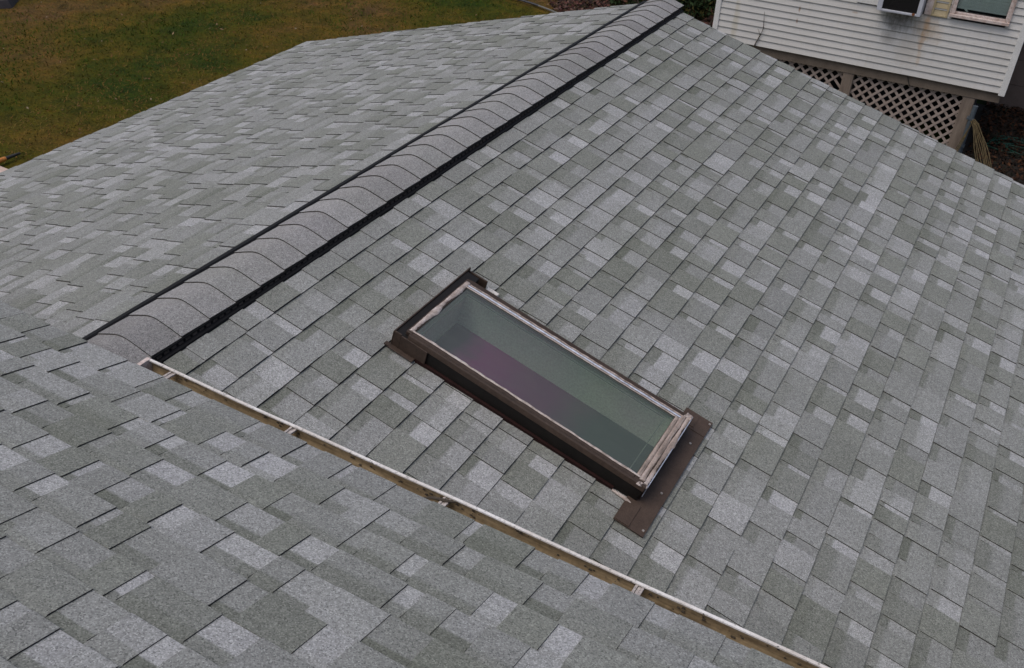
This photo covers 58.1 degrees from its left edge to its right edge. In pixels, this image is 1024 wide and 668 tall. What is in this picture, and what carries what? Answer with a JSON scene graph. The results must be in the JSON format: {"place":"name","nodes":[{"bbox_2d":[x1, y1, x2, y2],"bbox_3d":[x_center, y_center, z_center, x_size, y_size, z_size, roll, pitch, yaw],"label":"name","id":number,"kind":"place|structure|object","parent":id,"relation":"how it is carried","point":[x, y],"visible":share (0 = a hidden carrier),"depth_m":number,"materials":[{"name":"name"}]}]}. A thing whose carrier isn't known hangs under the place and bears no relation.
{"place":"outdoors","nodes":[
{"label":"outdoors","id":0,"kind":"place"},
{"bbox_2d":[0,0,992,168],"bbox_3d":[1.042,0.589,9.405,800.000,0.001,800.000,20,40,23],"label":"ground","id":1,"kind":"structure","parent":0,"point":[114,79],"depth_m":17.38,"materials":[{"name":"green plant"}]},
{"bbox_2d":[0,0,18,8],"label":"stone","id":2,"kind":"object","parent":1,"relation":"on","point":[6,4],"visible":1,"depth_m":18.87,"materials":[{"name":"stone"}]},
{"bbox_2d":[0,1,547,132],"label":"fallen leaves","id":3,"kind":"object","parent":1,"relation":"on","point":[161,42],"visible":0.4,"depth_m":16.91,"materials":[{"name":"brown plant"}]},
{"bbox_2d":[518,0,556,12],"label":"tube","id":4,"kind":"object","parent":1,"relation":"on","point":[532,3],"visible":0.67,"depth_m":19.87,"materials":[{"name":"grey metal"}]},
{"bbox_2d":[549,0,712,26],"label":"leaf mulch","id":5,"kind":"object","parent":1,"relation":"on","point":[587,4],"visible":0.12,"depth_m":20.03,"materials":[{"name":"brown plant"}]},
{"bbox_2d":[628,0,685,9],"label":"shrub","id":6,"kind":"object","parent":5,"relation":"on","point":[630,1],"visible":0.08,"depth_m":19.83,"materials":[{"name":"green plant"}]},
{"bbox_2d":[609,0,704,20],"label":"shrub","id":7,"kind":"object","parent":1,"relation":"on","point":[695,15],"visible":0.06,"depth_m":17.49,"materials":[{"name":"green plant"}]},
{"bbox_2d":[676,0,715,25],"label":"shrub","id":8,"kind":"object","parent":1,"relation":"on","point":[703,8],"visible":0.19,"depth_m":16.02,"materials":[{"name":"green plant"}]},
{"bbox_2d":[986,43,1023,111],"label":"brown wall","id":9,"kind":"structure","parent":1,"relation":"on","point":[1014,96],"depth_m":15.70,"materials":[{"name":"brown paint"}]},
{"bbox_2d":[0,0,1023,667],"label":"house","id":10,"kind":"structure","parent":0,"point":[658,334],"depth_m":3.94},
{"bbox_2d":[712,0,1023,149],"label":"white house","id":11,"kind":"structure","parent":0,"point":[953,61],"depth_m":14.06,"materials":[{"name":"plastic"}]},
{"bbox_2d":[876,0,927,16],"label":"air conditioner","id":12,"kind":"object","parent":11,"relation":"attached to","point":[915,8],"visible":0.99,"depth_m":13.38,"materials":[{"name":"white plastic"}]},
{"bbox_2d":[958,105,977,152],"bbox_3d":[6.883,-3.060,13.995,0.104,0.850,0.097,20,40,23],"label":"drain pipe","id":13,"kind":"object","parent":11,"relation":"attached to","point":[971,117],"visible":0.81,"depth_m":13.88,"materials":[{"name":"grey metal"}]},
{"bbox_2d":[955,119,991,167],"bbox_3d":[6.980,-2.817,13.808,0.164,0.676,0.666,-23,43,-30],"label":"rope","id":14,"kind":"object","parent":13,"relation":"hanging from","point":[975,124],"visible":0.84,"depth_m":13.80,"materials":[{"name":"beige fabric"}]},
{"bbox_2d":[949,0,1017,26],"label":"window","id":15,"kind":"structure","parent":11,"relation":"in","point":[997,12],"depth_m":13.09,"materials":[{"name":"glass"}]},
{"bbox_2d":[962,102,1023,184],"bbox_3d":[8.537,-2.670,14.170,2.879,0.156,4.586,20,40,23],"label":"leaf litter","id":16,"kind":"object","parent":0,"point":[999,128],"visible":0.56,"depth_m":14.75,"materials":[{"name":"brown plant"}]},
{"bbox_2d":[985,135,1023,155],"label":"garden hose","id":17,"kind":"object","parent":16,"relation":"on","point":[1005,137],"visible":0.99,"depth_m":14.59,"materials":[{"name":"green rubber"}]},
{"bbox_3d":[-7.689,-2.235,12.844,1.030,0.058,0.835,20,40,23],"label":"board","id":18,"kind":"object","parent":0,"visible":0},
{"bbox_2d":[0,152,20,163],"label":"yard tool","id":19,"kind":"object","parent":18,"relation":"on","point":[3,159],"visible":1,"depth_m":13.18,"materials":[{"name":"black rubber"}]}
]}

